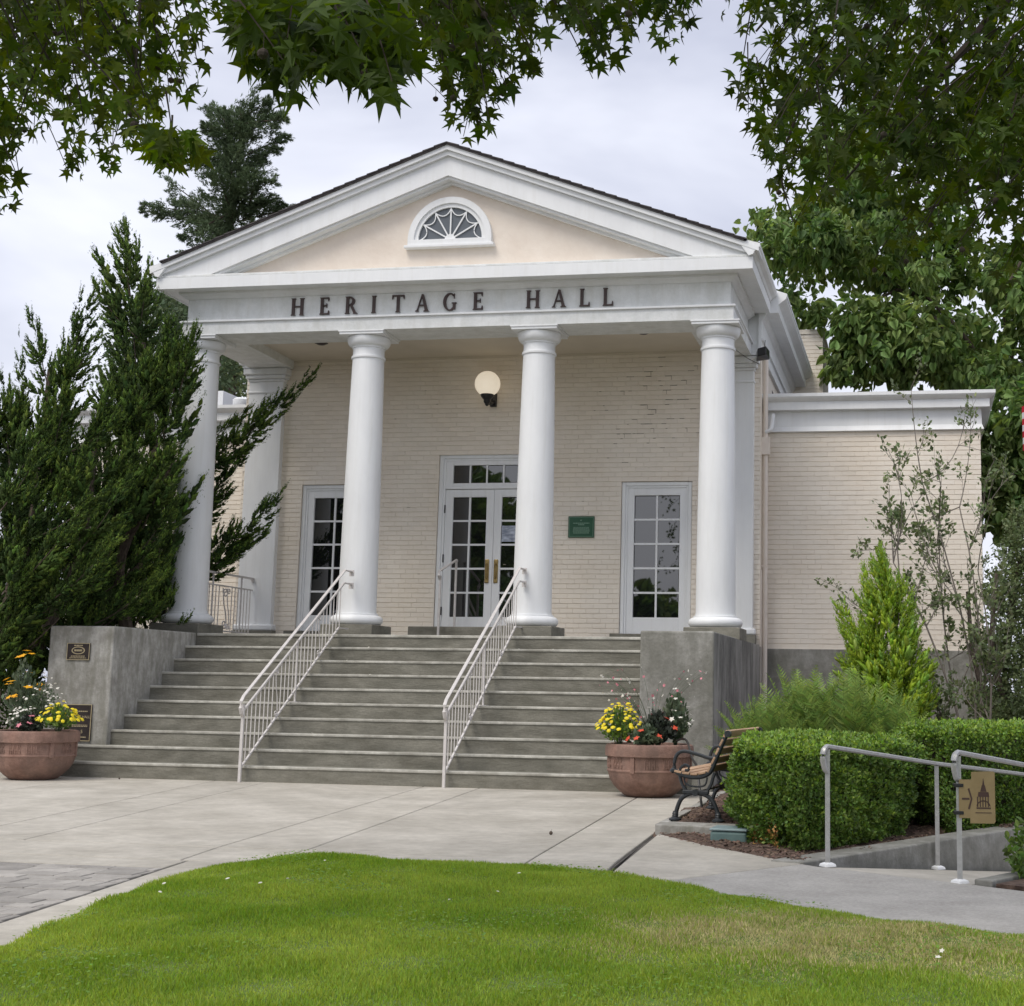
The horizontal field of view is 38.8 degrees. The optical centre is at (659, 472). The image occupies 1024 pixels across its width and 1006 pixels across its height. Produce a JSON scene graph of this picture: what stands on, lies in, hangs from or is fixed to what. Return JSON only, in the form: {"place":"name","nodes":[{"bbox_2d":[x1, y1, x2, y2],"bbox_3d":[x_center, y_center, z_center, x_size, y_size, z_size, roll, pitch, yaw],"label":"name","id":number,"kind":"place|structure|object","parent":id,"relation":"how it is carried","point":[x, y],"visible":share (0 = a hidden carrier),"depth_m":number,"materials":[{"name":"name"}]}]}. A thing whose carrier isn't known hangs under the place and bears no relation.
{"place":"outdoors","nodes":[
{"label":"outdoors","id":0,"kind":"place"},
{"bbox_2d":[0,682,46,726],"bbox_3d":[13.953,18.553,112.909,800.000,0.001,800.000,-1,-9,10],"label":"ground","id":1,"kind":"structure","parent":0,"point":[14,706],"depth_m":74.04,"materials":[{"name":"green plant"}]},
{"bbox_2d":[170,357,247,399],"bbox_3d":[-10.657,0.842,34.253,2.778,10.305,3.893,5,-10,-28],"label":"garden tree","id":2,"kind":"object","parent":1,"relation":"on","point":[239,392],"visible":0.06,"depth_m":33.73,"materials":[{"name":"green plant"}]},
{"bbox_2d":[137,83,294,395],"bbox_3d":[-10.855,-1.849,34.047,4.584,15.544,2.518,-1,-9,10],"label":"fir tree","id":3,"kind":"object","parent":1,"relation":"on","point":[236,178],"visible":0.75,"depth_m":34.57,"materials":[{"name":"green plant"}]},
{"bbox_2d":[732,99,1023,550],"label":"catalpa tree","id":4,"kind":"object","parent":1,"relation":"on","point":[886,339],"visible":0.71,"depth_m":25.05,"materials":[{"name":"green plant"}]},
{"bbox_2d":[771,824,1023,879],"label":"ramp retaining wall","id":5,"kind":"structure","parent":1,"relation":"on","point":[982,848],"depth_m":10.19,"materials":[{"name":"grey concrete"}]},
{"bbox_2d":[824,867,1008,884],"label":"ramp","id":6,"kind":"structure","parent":1,"relation":"on","point":[949,875],"depth_m":9.25,"materials":[{"name":"concrete"}]},
{"bbox_2d":[819,744,1023,869],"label":"ramp handrail","id":7,"kind":"object","parent":6,"relation":"on","point":[825,759],"visible":1,"depth_m":9.71,"materials":[{"name":"grey metal"}]},
{"bbox_2d":[951,750,1023,883],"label":"ramp handrail","id":8,"kind":"object","parent":6,"relation":"on","point":[956,765],"visible":1,"depth_m":8.42,"materials":[{"name":"grey metal"}]},
{"bbox_2d":[953,771,995,823],"bbox_3d":[1.838,1.897,8.430,0.238,0.299,0.056,1,-8,0],"label":"arrow sign","id":9,"kind":"object","parent":8,"relation":"attached to","point":[977,797],"visible":1,"depth_m":8.41,"materials":[{"name":"beige metal"}]},
{"bbox_2d":[975,872,1022,887],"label":"ramp kerb","id":10,"kind":"structure","parent":6,"relation":"on","point":[991,881],"depth_m":8.32,"materials":[{"name":"grey concrete"}]},
{"bbox_2d":[0,772,712,945],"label":"plaza","id":11,"kind":"structure","parent":0,"point":[72,844],"depth_m":10.92,"materials":[{"name":"concrete"}]},
{"bbox_2d":[0,729,80,779],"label":"terracotta bowl","id":12,"kind":"object","parent":11,"relation":"on","point":[46,754],"visible":0.96,"depth_m":15.41,"materials":[{"name":"ceramic"}]},
{"bbox_2d":[0,650,44,730],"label":"black eyed flowers","id":13,"kind":"object","parent":12,"relation":"on","point":[20,693],"visible":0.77,"depth_m":16.02,"materials":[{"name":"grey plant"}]},
{"bbox_2d":[5,706,39,730],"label":"pale flowers","id":14,"kind":"object","parent":12,"relation":"in","point":[19,713],"visible":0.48,"depth_m":15.65,"materials":[{"name":"grey plant"}]},
{"bbox_2d":[13,712,43,730],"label":"pink flowers","id":15,"kind":"object","parent":12,"relation":"in","point":[29,722],"visible":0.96,"depth_m":15.51,"materials":[{"name":"purple plant"}]},
{"bbox_2d":[16,672,66,730],"bbox_3d":[-6.866,2.559,15.980,0.525,0.684,0.518,5,-9,-24],"label":"dried flower mound","id":16,"kind":"object","parent":12,"relation":"on","point":[39,705],"visible":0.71,"depth_m":15.93,"materials":[{"name":"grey plant"}]},
{"bbox_2d":[35,701,83,730],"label":"yellow flowers","id":17,"kind":"object","parent":12,"relation":"in","point":[58,719],"visible":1,"depth_m":15.59,"materials":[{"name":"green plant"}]},
{"bbox_2d":[0,0,701,214],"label":"sweetgum tree","id":18,"kind":"object","parent":11,"relation":"on","point":[363,46],"visible":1,"depth_m":5.12,"materials":[{"name":"green plant"}]},
{"bbox_2d":[43,141,995,793],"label":"hall building","id":19,"kind":"structure","parent":11,"relation":"on","point":[603,335],"depth_m":19.57,"materials":[{"name":"brick"}]},
{"bbox_2d":[63,704,92,740],"bbox_3d":[-6.768,2.902,16.735,0.340,0.420,0.022,-1,-9,10],"label":"bronze plaque","id":20,"kind":"object","parent":19,"relation":"attached to","point":[84,711],"visible":0.47,"depth_m":16.72,"materials":[{"name":"gold metal"}]},
{"bbox_2d":[66,643,90,659],"bbox_3d":[-6.811,2.091,16.866,0.290,0.196,0.022,-1,-9,10],"label":"bronze plaque","id":21,"kind":"object","parent":19,"relation":"attached to","point":[78,651],"visible":1,"depth_m":16.86,"materials":[{"name":"gold metal"}]},
{"bbox_2d":[218,391,236,404],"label":"parapet","id":22,"kind":"structure","parent":19,"relation":"on","point":[225,398],"depth_m":26.48,"materials":[{"name":"white paint"}]},
{"bbox_2d":[208,570,253,632],"bbox_3d":[-6.212,1.901,20.633,0.040,0.914,1.585,-1,-9,10],"label":"porch railing","id":23,"kind":"object","parent":19,"relation":"on","point":[227,627],"visible":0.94,"depth_m":20.77,"materials":[{"name":"white metal"}]},
{"bbox_2d":[233,397,246,404],"bbox_3d":[-7.345,-0.966,25.180,0.280,0.690,0.280,-1,-9,10],"label":"roof vent","id":24,"kind":"object","parent":19,"relation":"on","point":[238,400],"visible":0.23,"depth_m":25.10,"materials":[{"name":"white paint"}]},
{"bbox_2d":[237,569,353,781],"bbox_3d":[-4.324,2.320,17.266,0.100,2.552,3.002,-1,-9,10],"label":"stair handrail","id":25,"kind":"object","parent":19,"relation":"on","point":[242,708],"visible":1,"depth_m":16.92,"materials":[{"name":"white metal"}]},
{"bbox_2d":[296,485,344,630],"bbox_3d":[-4.878,1.271,21.510,1.024,2.184,0.130,-1,-9,10],"label":"window","id":26,"kind":"structure","parent":19,"relation":"in","point":[322,505],"depth_m":21.54,"materials":[{"name":"white paint"}]},
{"bbox_2d":[437,559,457,634],"bbox_3d":[-3.035,1.790,20.510,0.038,1.195,0.806,-1,-9,10],"label":"door handrail","id":27,"kind":"object","parent":19,"relation":"on","point":[455,561],"depth_m":20.52,"materials":[{"name":"white metal"}]},
{"bbox_2d":[404,197,494,249],"bbox_3d":[-2.818,-3.370,19.357,1.250,0.698,0.110,-1,-9,10],"label":"fan window","id":28,"kind":"structure","parent":19,"relation":"in","point":[446,222],"depth_m":19.36,"materials":[{"name":"white paint"}]},
{"bbox_2d":[440,489,494,626],"bbox_3d":[-2.827,1.253,21.098,0.757,2.043,0.125,-1,-9,10],"label":"door leaf","id":29,"kind":"structure","parent":19,"relation":"in","point":[472,520],"depth_m":21.13,"materials":[{"name":"white paint"}]},
{"bbox_2d":[442,567,526,787],"bbox_3d":[-2.029,2.281,16.893,0.100,2.588,3.062,-1,-9,10],"label":"stair handrail","id":30,"kind":"object","parent":19,"relation":"on","point":[445,711],"visible":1,"depth_m":16.52,"materials":[{"name":"white metal"}]},
{"bbox_2d":[475,371,499,406],"bbox_3d":[-2.478,-1.222,21.082,0.374,0.517,0.521,-5,-10,34],"label":"globe lamp","id":31,"kind":"object","parent":19,"relation":"attached to","point":[487,385],"visible":1,"depth_m":20.92,"materials":[{"name":"beige glass"}]},
{"bbox_2d":[490,489,516,626],"bbox_3d":[-2.077,1.244,20.965,0.759,2.043,0.125,-1,-9,10],"label":"door leaf","id":32,"kind":"structure","parent":19,"relation":"in","point":[508,505],"depth_m":21.05,"materials":[{"name":"white paint"}]},
{"bbox_2d":[501,526,515,541],"bbox_3d":[-2.202,0.889,21.063,0.236,0.235,0.003,-1,-9,10],"label":"notice sheet","id":33,"kind":"object","parent":19,"relation":"attached to","point":[508,533],"visible":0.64,"depth_m":21.06,"materials":[{"name":"paper"}]},
{"bbox_2d":[568,516,594,537],"bbox_3d":[-1.137,0.780,20.805,0.384,0.310,0.023,-1,-9,10],"label":"wall plaque","id":34,"kind":"object","parent":19,"relation":"attached to","point":[580,526],"depth_m":20.80,"materials":[{"name":"green metal"}]},
{"bbox_2d":[619,482,691,633],"bbox_3d":[-0.048,1.218,20.656,1.024,2.184,0.130,-1,-9,10],"label":"window","id":35,"kind":"structure","parent":19,"relation":"in","point":[656,527],"depth_m":20.64,"materials":[{"name":"white paint"}]},
{"bbox_2d":[749,344,769,363],"bbox_3d":[1.385,-1.734,20.408,0.296,0.331,0.226,-2,-9,18],"label":"flood light","id":36,"kind":"object","parent":19,"relation":"attached to","point":[762,353],"visible":1,"depth_m":20.32,"materials":[{"name":"black plastic"}]},
{"bbox_2d":[760,360,774,707],"bbox_3d":[1.525,1.200,20.509,0.205,5.900,0.144,-1,-9,10],"label":"downpipe","id":37,"kind":"object","parent":19,"relation":"attached to","point":[764,565],"visible":0.89,"depth_m":20.53,"materials":[{"name":"beige metal"}]},
{"bbox_2d":[605,742,693,797],"bbox_3d":[-0.109,3.018,14.638,0.904,0.525,0.904,8,-11,-41],"label":"terracotta bowl","id":38,"kind":"object","parent":11,"relation":"on","point":[639,771],"visible":0.89,"depth_m":14.29,"materials":[{"name":"ceramic"}]},
{"bbox_2d":[595,702,641,743],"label":"yellow flowers","id":39,"kind":"object","parent":38,"relation":"in","point":[619,723],"visible":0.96,"depth_m":14.56,"materials":[{"name":"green plant"}]},
{"bbox_2d":[625,723,662,744],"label":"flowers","id":40,"kind":"object","parent":38,"relation":"in","point":[642,735],"visible":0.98,"depth_m":14.36,"materials":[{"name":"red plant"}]},
{"bbox_2d":[599,667,706,744],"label":"airy flower sprays","id":41,"kind":"object","parent":38,"relation":"in","point":[632,705],"visible":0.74,"depth_m":14.74,"materials":[{"name":"grey plant"}]},
{"bbox_2d":[641,708,677,744],"bbox_3d":[-0.013,2.603,14.582,0.405,0.435,0.371,-1,-9,10],"label":"grey leaved plant","id":42,"kind":"object","parent":38,"relation":"in","point":[657,719],"visible":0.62,"depth_m":14.52,"materials":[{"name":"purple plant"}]},
{"bbox_2d":[663,688,693,744],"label":"white flowers","id":43,"kind":"object","parent":38,"relation":"in","point":[679,720],"visible":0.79,"depth_m":14.65,"materials":[{"name":"grey plant"}]},
{"bbox_2d":[0,849,1023,1005],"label":"lawn","id":44,"kind":"structure","parent":0,"point":[935,1002],"depth_m":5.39,"materials":[{"name":"plant"}]},
{"bbox_2d":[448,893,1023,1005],"bbox_3d":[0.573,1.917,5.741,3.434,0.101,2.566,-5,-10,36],"label":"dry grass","id":45,"kind":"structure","parent":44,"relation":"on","point":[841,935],"depth_m":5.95,"materials":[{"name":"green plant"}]},
{"bbox_2d":[0,0,1023,696],"label":"sky","id":46,"kind":"structure","parent":0,"point":[656,134],"materials":[{"name":"white"}]},
{"bbox_2d":[615,834,1023,934],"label":"path","id":47,"kind":"structure","parent":0,"point":[728,872],"depth_m":8.10,"materials":[{"name":"concrete"}]},
{"bbox_2d":[653,780,1023,864],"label":"planting bed","id":48,"kind":"object","parent":47,"relation":"on","point":[684,836],"visible":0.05,"depth_m":10.58,"materials":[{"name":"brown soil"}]},
{"bbox_2d":[676,738,702,807],"bbox_3d":[0.261,2.778,13.442,0.050,0.567,2.088,2,-8,-5],"label":"irrigation hose","id":49,"kind":"object","parent":48,"relation":"on","point":[695,763],"visible":0.77,"depth_m":12.81,"materials":[{"name":"black plastic"}]},
{"bbox_2d":[655,791,735,834],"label":"kerb","id":50,"kind":"structure","parent":48,"relation":"on","point":[667,826],"depth_m":10.85,"materials":[{"name":"concrete"}]},
{"bbox_2d":[669,727,762,821],"bbox_3d":[0.473,2.442,11.783,0.494,0.700,1.260,-2,-9,16],"label":"park bench","id":51,"kind":"object","parent":50,"relation":"on","point":[709,767],"visible":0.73,"depth_m":11.25,"materials":[{"name":"black metal"}]},
{"bbox_2d":[709,825,748,842],"bbox_3d":[0.522,2.636,10.475,0.280,0.114,0.270,-1,-9,14],"label":"utility box","id":52,"kind":"object","parent":48,"relation":"on","point":[728,832],"visible":0.7,"depth_m":10.36,"materials":[{"name":"teal plastic"}]},
{"bbox_2d":[704,693,812,755],"bbox_3d":[0.888,2.515,12.958,0.972,1.059,0.871,-1,-9,10],"label":"fern","id":53,"kind":"object","parent":48,"relation":"on","point":[768,720],"visible":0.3,"depth_m":12.84,"materials":[{"name":"green plant"}]},
{"bbox_2d":[751,812,778,847],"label":"dead leaves","id":54,"kind":"object","parent":48,"relation":"on","point":[775,843],"visible":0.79,"depth_m":9.88,"materials":[{"name":"orange plant"}]},
{"bbox_2d":[738,664,843,729],"bbox_3d":[1.324,2.434,13.300,1.214,1.333,1.145,-1,-9,10],"label":"fern","id":55,"kind":"object","parent":48,"relation":"on","point":[794,706],"visible":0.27,"depth_m":13.23,"materials":[{"name":"green plant"}]},
{"bbox_2d":[720,727,925,852],"bbox_3d":[1.226,2.347,10.838,1.534,0.831,2.721,-1,-9,10],"label":"boxwood hedge","id":56,"kind":"object","parent":48,"relation":"on","point":[776,777],"visible":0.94,"depth_m":10.15,"materials":[{"name":"green plant"}]},
{"bbox_2d":[785,665,904,733],"bbox_3d":[1.654,2.416,13.142,1.178,1.333,1.120,-1,-9,10],"label":"fern","id":57,"kind":"object","parent":48,"relation":"on","point":[851,695],"visible":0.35,"depth_m":13.00,"materials":[{"name":"green plant"}]},
{"bbox_2d":[827,679,928,734],"bbox_3d":[2.018,2.449,12.892,1.081,1.205,1.015,-1,-9,10],"label":"fern","id":58,"kind":"object","parent":48,"relation":"on","point":[886,724],"visible":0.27,"depth_m":12.80,"materials":[{"name":"green plant"}]},
{"bbox_2d":[830,537,942,719],"bbox_3d":[2.449,2.082,15.712,1.277,2.772,0.954,-3,-9,24],"label":"golden arborvitae","id":59,"kind":"object","parent":48,"relation":"on","point":[866,646],"visible":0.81,"depth_m":15.71,"materials":[{"name":"green plant"}]},
{"bbox_2d":[814,352,1023,720],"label":"leggy shrub","id":60,"kind":"object","parent":48,"relation":"on","point":[997,657],"visible":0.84,"depth_m":16.90,"materials":[{"name":"green plant"}]},
{"bbox_2d":[887,717,1023,832],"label":"boxwood hedge","id":61,"kind":"object","parent":48,"relation":"on","point":[942,740],"visible":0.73,"depth_m":11.24,"materials":[{"name":"green plant"}]},
{"bbox_2d":[958,499,1023,720],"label":"garden bush","id":62,"kind":"object","parent":48,"relation":"on","point":[1009,706],"visible":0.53,"depth_m":17.71,"materials":[{"name":"green plant"}]},
{"bbox_2d":[1022,406,1023,450],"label":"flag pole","id":63,"kind":"object","parent":48,"relation":"on","point":[1023,425],"visible":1,"depth_m":19.47,"materials":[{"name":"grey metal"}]},
{"bbox_2d":[720,0,1023,296],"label":"sweetgum tree","id":64,"kind":"object","parent":47,"relation":"on","point":[995,80],"visible":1,"depth_m":6.29,"materials":[{"name":"green plant"}]},
{"bbox_2d":[996,879,1023,890],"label":"soil bed","id":65,"kind":"object","parent":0,"point":[1018,884],"visible":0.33,"depth_m":8.17,"materials":[{"name":"brown soil"}]},
{"bbox_2d":[1002,816,1023,878],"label":"garden bush","id":66,"kind":"object","parent":65,"relation":"on","point":[1018,867],"visible":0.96,"depth_m":8.51,"materials":[{"name":"green plant"}]},
{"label":"garden bed","id":67,"kind":"structure","parent":0,"visible":0},
{"bbox_2d":[0,669,45,728],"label":"garden bush","id":68,"kind":"object","parent":67,"relation":"on","point":[6,713],"visible":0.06,"depth_m":17.91,"materials":[{"name":"green plant"}]},
{"bbox_2d":[0,276,144,703],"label":"juniper tree","id":69,"kind":"object","parent":67,"relation":"on","point":[40,595],"visible":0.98,"depth_m":17.36,"materials":[{"name":"green plant"}]},
{"bbox_2d":[85,254,246,405],"bbox_3d":[-10.249,0.347,29.074,2.751,9.765,3.595,-1,-9,10],"label":"garden tree","id":70,"kind":"object","parent":67,"relation":"on","point":[179,307],"visible":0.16,"depth_m":29.11,"materials":[{"name":"green plant"}]},
{"bbox_2d":[62,214,320,628],"bbox_3d":[-6.744,0.120,19.326,2.842,7.661,3.554,-2,-9,20],"label":"juniper tree","id":71,"kind":"object","parent":67,"relation":"on","point":[147,384],"visible":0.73,"depth_m":18.91,"materials":[{"name":"green plant"}]}
]}

